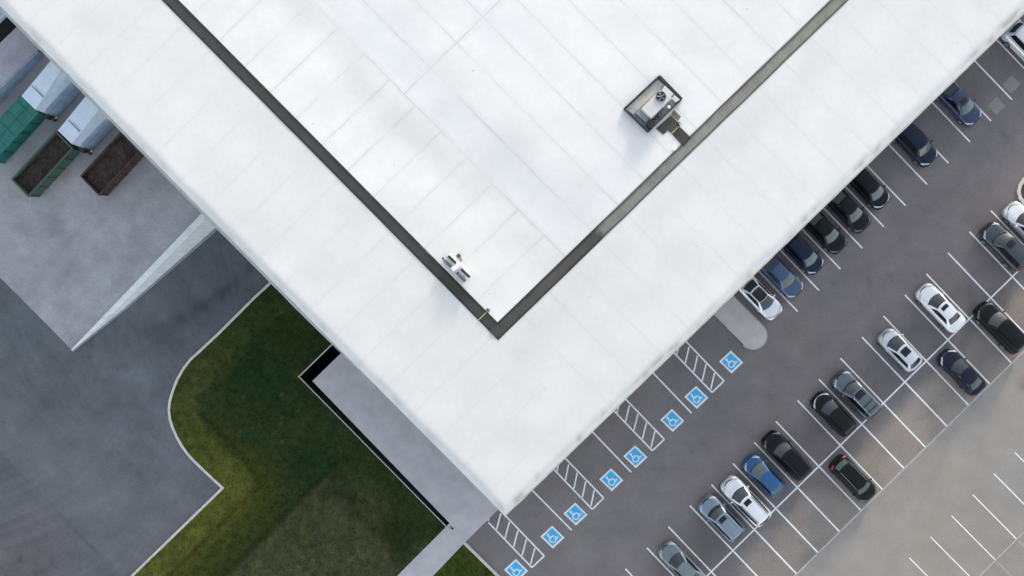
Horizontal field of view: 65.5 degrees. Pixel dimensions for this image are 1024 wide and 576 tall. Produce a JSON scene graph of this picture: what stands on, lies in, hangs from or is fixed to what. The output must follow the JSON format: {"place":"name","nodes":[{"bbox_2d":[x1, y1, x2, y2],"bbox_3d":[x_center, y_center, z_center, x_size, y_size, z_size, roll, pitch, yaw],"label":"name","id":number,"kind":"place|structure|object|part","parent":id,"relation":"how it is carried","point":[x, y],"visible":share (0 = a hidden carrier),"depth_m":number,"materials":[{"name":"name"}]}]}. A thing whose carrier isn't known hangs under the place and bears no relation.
{"place":"outdoors","nodes":[
{"label":"outdoors","id":0,"kind":"place"},
{"bbox_2d":[0,230,268,575],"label":"yard","id":1,"kind":"structure","parent":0,"point":[102,473],"depth_m":70.00,"materials":[{"name":"concrete"}]},
{"bbox_2d":[0,27,41,85],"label":"dock platform","id":2,"kind":"structure","parent":1,"relation":"on","point":[18,48],"depth_m":67.10,"materials":[{"name":"concrete"}]},
{"bbox_2d":[0,17,15,42],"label":"dock buffer","id":3,"kind":"object","parent":2,"relation":"attached to","point":[7,26],"depth_m":67.30,"materials":[{"name":"black rubber"}]},
{"bbox_2d":[0,51,44,104],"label":"platform wall","id":4,"kind":"structure","parent":2,"relation":"attached to","point":[13,81],"depth_m":67.74,"materials":[{"name":"grey concrete"}]},
{"bbox_2d":[0,56,200,348],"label":"loading ramp","id":5,"kind":"structure","parent":1,"relation":"on","point":[79,256],"depth_m":69.11,"materials":[{"name":"concrete"}]},
{"bbox_2d":[0,10,5,22],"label":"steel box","id":6,"kind":"object","parent":5,"relation":"on","point":[2,16],"visible":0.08,"depth_m":66.91,"materials":[{"name":"white metal"}]},
{"bbox_2d":[0,95,44,163],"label":"roll off container","id":7,"kind":"object","parent":5,"relation":"on","point":[21,119],"visible":0.82,"depth_m":67.28,"materials":[{"name":"teal metal"}]},
{"bbox_2d":[11,131,80,196],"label":"roll off container","id":8,"kind":"object","parent":5,"relation":"on","point":[47,163],"visible":0.99,"depth_m":67.72,"materials":[{"name":"green metal"}]},
{"bbox_2d":[22,61,80,121],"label":"waste compactor","id":9,"kind":"object","parent":5,"relation":"on","point":[52,91],"visible":0.66,"depth_m":66.22,"materials":[{"name":"white metal"}]},
{"bbox_2d":[58,96,114,154],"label":"waste compactor","id":10,"kind":"object","parent":5,"relation":"on","point":[87,126],"visible":0.71,"depth_m":66.13,"materials":[{"name":"white metal"}]},
{"bbox_2d":[80,132,143,195],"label":"roll off container","id":11,"kind":"object","parent":5,"relation":"on","point":[113,164],"visible":0.96,"depth_m":67.40,"materials":[{"name":"brown metal"}]},
{"bbox_2d":[71,213,216,351],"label":"retaining wall","id":12,"kind":"structure","parent":1,"relation":"on","point":[195,234],"depth_m":69.27,"materials":[{"name":"concrete"}]},
{"bbox_2d":[131,282,270,575],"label":"kerb","id":13,"kind":"structure","parent":1,"relation":"on","point":[182,446],"depth_m":69.87,"materials":[{"name":"concrete"}]},
{"bbox_2d":[134,284,492,575],"bbox_3d":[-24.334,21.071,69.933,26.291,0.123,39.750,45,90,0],"label":"lawn","id":14,"kind":"structure","parent":0,"point":[384,534],"depth_m":69.91,"materials":[{"name":"green plant"}]},
{"bbox_2d":[383,464,463,572],"bbox_3d":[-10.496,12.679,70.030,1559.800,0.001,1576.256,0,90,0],"label":"ground","id":15,"kind":"structure","parent":0,"point":[438,521],"depth_m":70.03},
{"bbox_2d":[298,344,448,526],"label":"area well","id":16,"kind":"object","parent":15,"relation":"in","point":[308,375],"visible":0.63,"depth_m":70.84,"materials":[{"name":"concrete"}]},
{"bbox_2d":[313,354,480,522],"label":"concrete slab","id":17,"kind":"structure","parent":16,"relation":"on","point":[437,479],"depth_m":69.85,"materials":[{"name":"grey concrete"}]},
{"bbox_2d":[0,0,1023,516],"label":"warehouse","id":18,"kind":"structure","parent":15,"relation":"on","point":[344,176],"depth_m":60.99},
{"bbox_2d":[442,253,470,281],"bbox_3d":[-4.184,-1.609,60.560,0.980,0.840,2.502,-42,90,0],"label":"vent rack","id":19,"kind":"object","parent":18,"relation":"on","point":[451,261],"visible":1,"depth_m":60.30,"materials":[{"name":"white metal"}]},
{"bbox_2d":[624,75,682,132],"bbox_3d":[10.755,-14.030,60.455,3.765,1.070,2.636,-44,90,0],"label":"rooftop air unit","id":20,"kind":"object","parent":18,"relation":"on","point":[644,113],"visible":1,"depth_m":60.57,"materials":[{"name":"metal"}]},
{"bbox_2d":[398,493,497,575],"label":"walkway","id":21,"kind":"structure","parent":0,"point":[434,556],"depth_m":69.86,"materials":[{"name":"concrete"}]},
{"bbox_2d":[434,545,494,575],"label":"lawn","id":22,"kind":"structure","parent":0,"point":[472,565],"depth_m":69.91,"materials":[{"name":"green plant"}]},
{"bbox_2d":[466,15,1023,575],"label":"parking lot","id":23,"kind":"structure","parent":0,"point":[814,339],"depth_m":70.00,"materials":[{"name":"grey asphalt"}]},
{"bbox_2d":[464,542,499,575],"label":"kerb","id":24,"kind":"structure","parent":23,"relation":"on","point":[495,573],"depth_m":69.87,"materials":[{"name":"concrete"}]},
{"bbox_2d":[487,513,544,567],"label":"hatched aisle","id":25,"kind":"object","parent":23,"relation":"on","point":[515,550],"visible":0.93,"depth_m":70.00,"materials":[{"name":"white paint"}]},
{"bbox_2d":[504,559,527,575],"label":"accessible symbol","id":26,"kind":"object","parent":23,"relation":"on","point":[515,567],"visible":1,"depth_m":69.99,"materials":[{"name":"blue paint"}]},
{"bbox_2d":[540,526,563,547],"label":"accessible symbol","id":27,"kind":"object","parent":23,"relation":"on","point":[552,536],"visible":1,"depth_m":69.99,"materials":[{"name":"blue paint"}]},
{"bbox_2d":[563,503,586,524],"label":"accessible symbol","id":28,"kind":"object","parent":23,"relation":"on","point":[575,513],"visible":1,"depth_m":69.99,"materials":[{"name":"blue paint"}]},
{"bbox_2d":[554,458,603,509],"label":"hatched aisle","id":29,"kind":"object","parent":23,"relation":"on","point":[573,488],"visible":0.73,"depth_m":70.00,"materials":[{"name":"white paint"}]},
{"bbox_2d":[600,469,622,490],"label":"accessible symbol","id":30,"kind":"object","parent":23,"relation":"on","point":[611,479],"visible":1,"depth_m":69.99,"materials":[{"name":"blue paint"}]},
{"bbox_2d":[624,446,646,467],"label":"accessible symbol","id":31,"kind":"object","parent":23,"relation":"on","point":[635,456],"visible":1,"depth_m":69.99,"materials":[{"name":"blue paint"}]},
{"bbox_2d":[614,399,664,450],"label":"hatched aisle","id":32,"kind":"object","parent":23,"relation":"on","point":[641,415],"visible":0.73,"depth_m":70.00,"materials":[{"name":"white paint"}]},
{"bbox_2d":[661,409,683,431],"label":"accessible symbol","id":33,"kind":"object","parent":23,"relation":"on","point":[672,420],"visible":1,"depth_m":69.99,"materials":[{"name":"blue paint"}]},
{"bbox_2d":[658,540,705,575],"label":"parked car","id":34,"kind":"object","parent":23,"relation":"on","point":[676,559],"visible":1,"depth_m":68.96,"materials":[{"name":"paint"}]},
{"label":"side window","id":35,"kind":"part","parent":34,"relation":"part of","materials":[{"name":"black glass"}]},
{"bbox_2d":[685,386,707,408],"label":"accessible symbol","id":36,"kind":"object","parent":23,"relation":"on","point":[696,397],"visible":1,"depth_m":69.99,"materials":[{"name":"blue paint"}]},
{"bbox_2d":[674,341,723,392],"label":"hatched aisle","id":37,"kind":"object","parent":23,"relation":"on","point":[693,371],"visible":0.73,"depth_m":70.00,"materials":[{"name":"white paint"}]},
{"bbox_2d":[698,494,744,541],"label":"parked car","id":38,"kind":"object","parent":23,"relation":"on","point":[721,518],"visible":1,"depth_m":68.62,"materials":[{"name":"paint"}]},
{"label":"side window","id":39,"kind":"part","parent":38,"relation":"part of","materials":[{"name":"black glass"}]},
{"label":"side window","id":40,"kind":"part","parent":38,"relation":"part of","materials":[{"name":"black glass"}]},
{"bbox_2d":[719,351,742,372],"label":"accessible symbol","id":41,"kind":"object","parent":23,"relation":"on","point":[731,362],"visible":1,"depth_m":69.99,"materials":[{"name":"blue paint"}]},
{"bbox_2d":[714,295,766,349],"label":"traffic island","id":42,"kind":"structure","parent":23,"relation":"on","point":[738,319],"depth_m":69.86,"materials":[{"name":"concrete"}]},
{"bbox_2d":[720,475,771,526],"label":"parked car","id":43,"kind":"object","parent":23,"relation":"on","point":[746,501],"visible":1,"depth_m":68.62,"materials":[{"name":"paint"}]},
{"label":"side window","id":44,"kind":"part","parent":43,"relation":"part of","materials":[{"name":"black glass"}]},
{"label":"side window","id":45,"kind":"part","parent":43,"relation":"part of","materials":[{"name":"black glass"}]},
{"bbox_2d":[738,276,781,319],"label":"parked car","id":46,"kind":"object","parent":23,"relation":"on","point":[759,296],"visible":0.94,"depth_m":68.94,"materials":[{"name":"paint"}]},
{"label":"rear window","id":47,"kind":"part","parent":46,"relation":"part of","materials":[{"name":"black glass"}]},
{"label":"side window","id":48,"kind":"part","parent":46,"relation":"part of","materials":[{"name":"black glass"}]},
{"bbox_2d":[742,454,785,497],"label":"parked car","id":49,"kind":"object","parent":23,"relation":"on","point":[764,475],"visible":1,"depth_m":68.82,"materials":[{"name":"paint"}]},
{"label":"side window","id":50,"kind":"part","parent":49,"relation":"part of","materials":[{"name":"black glass"}]},
{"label":"rear window","id":51,"kind":"part","parent":49,"relation":"part of","materials":[{"name":"grey glass"}]},
{"bbox_2d":[532,19,1023,575],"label":"parking lines","id":52,"kind":"object","parent":23,"relation":"on","point":[854,373],"visible":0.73,"depth_m":70.00,"materials":[{"name":"white paint"}]},
{"bbox_2d":[759,254,803,298],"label":"parked car","id":53,"kind":"object","parent":23,"relation":"on","point":[780,275],"visible":0.81,"depth_m":68.88,"materials":[{"name":"paint"}]},
{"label":"rear window","id":54,"kind":"part","parent":53,"relation":"part of","materials":[{"name":"grey glass"}]},
{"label":"side window","id":55,"kind":"part","parent":53,"relation":"part of","materials":[{"name":"black glass"}]},
{"bbox_2d":[761,430,812,481],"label":"parked car","id":56,"kind":"object","parent":23,"relation":"on","point":[786,455],"visible":1,"depth_m":68.64,"materials":[{"name":"paint"}]},
{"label":"side window","id":57,"kind":"part","parent":56,"relation":"part of","materials":[{"name":"black glass"}]},
{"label":"side window","id":58,"kind":"part","parent":56,"relation":"part of","materials":[{"name":"black glass"}]},
{"bbox_2d":[782,233,823,274],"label":"parked car","id":59,"kind":"object","parent":23,"relation":"on","point":[802,253],"visible":0.84,"depth_m":68.70,"materials":[{"name":"paint"}]},
{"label":"side window","id":60,"kind":"part","parent":59,"relation":"part of","materials":[{"name":"black glass"}]},
{"bbox_2d":[803,211,846,254],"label":"parked car","id":61,"kind":"object","parent":23,"relation":"on","point":[824,231],"visible":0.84,"depth_m":68.88,"materials":[{"name":"paint"}]},
{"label":"rear window","id":62,"kind":"part","parent":61,"relation":"part of","materials":[{"name":"grey glass"}]},
{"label":"side window","id":63,"kind":"part","parent":61,"relation":"part of","materials":[{"name":"black glass"}]},
{"bbox_2d":[810,391,856,437],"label":"parked car","id":64,"kind":"object","parent":23,"relation":"on","point":[833,414],"visible":1,"depth_m":68.81,"materials":[{"name":"paint"}]},
{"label":"side window","id":65,"kind":"part","parent":64,"relation":"part of","materials":[{"name":"black glass"}]},
{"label":"rear window","id":66,"kind":"part","parent":64,"relation":"part of","materials":[{"name":"grey glass"}]},
{"bbox_2d":[826,189,870,233],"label":"parked car","id":67,"kind":"object","parent":23,"relation":"on","point":[847,210],"visible":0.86,"depth_m":68.89,"materials":[{"name":"paint"}]},
{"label":"rear window","id":68,"kind":"part","parent":67,"relation":"part of","materials":[{"name":"grey glass"}]},
{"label":"side window","id":69,"kind":"part","parent":67,"relation":"part of","materials":[{"name":"black glass"}]},
{"bbox_2d":[828,454,876,502],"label":"parked car","id":70,"kind":"object","parent":23,"relation":"on","point":[846,471],"visible":1,"depth_m":68.61,"materials":[{"name":"paint"}]},
{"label":"rear window","id":71,"kind":"part","parent":70,"relation":"part of","materials":[{"name":"grey glass"}]},
{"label":"side window","id":72,"kind":"part","parent":70,"relation":"part of","materials":[{"name":"black glass"}]},
{"bbox_2d":[831,370,881,419],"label":"parked car","id":73,"kind":"object","parent":23,"relation":"on","point":[856,394],"visible":1,"depth_m":68.66,"materials":[{"name":"paint"}]},
{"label":"side window","id":74,"kind":"part","parent":73,"relation":"part of","materials":[{"name":"black glass"}]},
{"bbox_2d":[847,168,889,209],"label":"parked car","id":75,"kind":"object","parent":23,"relation":"on","point":[868,188],"visible":0.83,"depth_m":68.76,"materials":[{"name":"paint"}]},
{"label":"side window","id":76,"kind":"part","parent":75,"relation":"part of","materials":[{"name":"black glass"}]},
{"bbox_2d":[877,328,922,372],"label":"parked car","id":77,"kind":"object","parent":23,"relation":"on","point":[899,350],"visible":1,"depth_m":68.84,"materials":[{"name":"paint"}]},
{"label":"side window","id":78,"kind":"part","parent":77,"relation":"part of","materials":[{"name":"black glass"}]},
{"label":"rear window","id":79,"kind":"part","parent":77,"relation":"part of","materials":[{"name":"grey glass"}]},
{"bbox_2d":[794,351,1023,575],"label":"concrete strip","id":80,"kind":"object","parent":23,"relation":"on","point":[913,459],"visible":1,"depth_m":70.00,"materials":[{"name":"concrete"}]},
{"bbox_2d":[892,123,937,167],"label":"parked car","id":81,"kind":"object","parent":23,"relation":"on","point":[912,141],"visible":0.76,"depth_m":68.64,"materials":[{"name":"paint"}]},
{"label":"side window","id":82,"kind":"part","parent":81,"relation":"part of","materials":[{"name":"black glass"}]},
{"bbox_2d":[915,283,965,332],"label":"parked car","id":83,"kind":"object","parent":23,"relation":"on","point":[939,307],"visible":1,"depth_m":69.02,"materials":[{"name":"paint"}]},
{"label":"side window","id":84,"kind":"part","parent":83,"relation":"part of","materials":[{"name":"black glass"}]},
{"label":"rear window","id":85,"kind":"part","parent":83,"relation":"part of","materials":[{"name":"grey glass"}]},
{"bbox_2d":[935,82,981,126],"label":"parked car","id":86,"kind":"object","parent":23,"relation":"on","point":[957,102],"visible":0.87,"depth_m":68.92,"materials":[{"name":"paint"}]},
{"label":"rear window","id":87,"kind":"part","parent":86,"relation":"part of","materials":[{"name":"grey glass"}]},
{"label":"side window","id":88,"kind":"part","parent":86,"relation":"part of","materials":[{"name":"black glass"}]},
{"bbox_2d":[937,348,986,395],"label":"parked car","id":89,"kind":"object","parent":23,"relation":"on","point":[962,372],"visible":1,"depth_m":69.03,"materials":[{"name":"paint"}]},
{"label":"side window","id":90,"kind":"part","parent":89,"relation":"part of","materials":[{"name":"black glass"}]},
{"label":"rear window","id":91,"kind":"part","parent":89,"relation":"part of","materials":[{"name":"grey glass"}]},
{"bbox_2d":[988,97,1004,114],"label":"asphalt patch","id":92,"kind":"object","parent":23,"relation":"on","point":[996,105],"visible":1,"depth_m":70.00,"materials":[{"name":"grey asphalt"}]},
{"bbox_2d":[973,301,1023,354],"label":"parked car","id":93,"kind":"object","parent":23,"relation":"on","point":[1001,328],"visible":1,"depth_m":68.74,"materials":[{"name":"paint"}]},
{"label":"side window","id":94,"kind":"part","parent":93,"relation":"part of","materials":[{"name":"black glass"}]},
{"bbox_2d":[979,222,1023,271],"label":"parked car","id":95,"kind":"object","parent":23,"relation":"on","point":[1002,244],"visible":1,"depth_m":68.80,"materials":[{"name":"paint"}]},
{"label":"side window","id":96,"kind":"part","parent":95,"relation":"part of","materials":[{"name":"black glass"}]},
{"bbox_2d":[1003,76,1019,92],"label":"asphalt patch","id":97,"kind":"object","parent":23,"relation":"on","point":[1011,84],"visible":1,"depth_m":70.00,"materials":[{"name":"grey asphalt"}]},
{"bbox_2d":[1001,21,1023,60],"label":"parked car","id":98,"kind":"object","parent":23,"relation":"on","point":[1012,36],"visible":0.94,"depth_m":68.84,"materials":[{"name":"paint"}]},
{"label":"rear window","id":99,"kind":"part","parent":98,"relation":"part of","materials":[{"name":"glass"}]},
{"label":"side window","id":100,"kind":"part","parent":98,"relation":"part of","materials":[{"name":"black glass"}]},
{"bbox_2d":[1002,201,1023,238],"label":"parked car","id":101,"kind":"object","parent":23,"relation":"on","point":[1013,214],"visible":1,"depth_m":69.14,"materials":[{"name":"paint"}]},
{"bbox_2d":[1016,178,1023,205],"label":"planter kerb","id":102,"kind":"structure","parent":23,"relation":"on","point":[1018,192],"depth_m":69.86,"materials":[{"name":"concrete"}]},
{"bbox_2d":[1021,184,1023,198],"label":"planter soil","id":103,"kind":"structure","parent":102,"relation":"in","point":[1022,191],"depth_m":69.90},
{"bbox_2d":[796,353,1023,575],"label":"paved yard","id":104,"kind":"structure","parent":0,"point":[922,498],"depth_m":70.00,"materials":[{"name":"grey concrete"}]},
{"bbox_2d":[909,452,1023,575],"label":"parking lines","id":105,"kind":"object","parent":104,"relation":"on","point":[970,534],"visible":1,"depth_m":70.00,"materials":[{"name":"white paint"}]},
{"bbox_2d":[979,531,1023,575],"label":"faded lines","id":106,"kind":"object","parent":104,"relation":"on","point":[1002,553],"visible":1,"depth_m":69.99,"materials":[{"name":"paint"}]}
]}

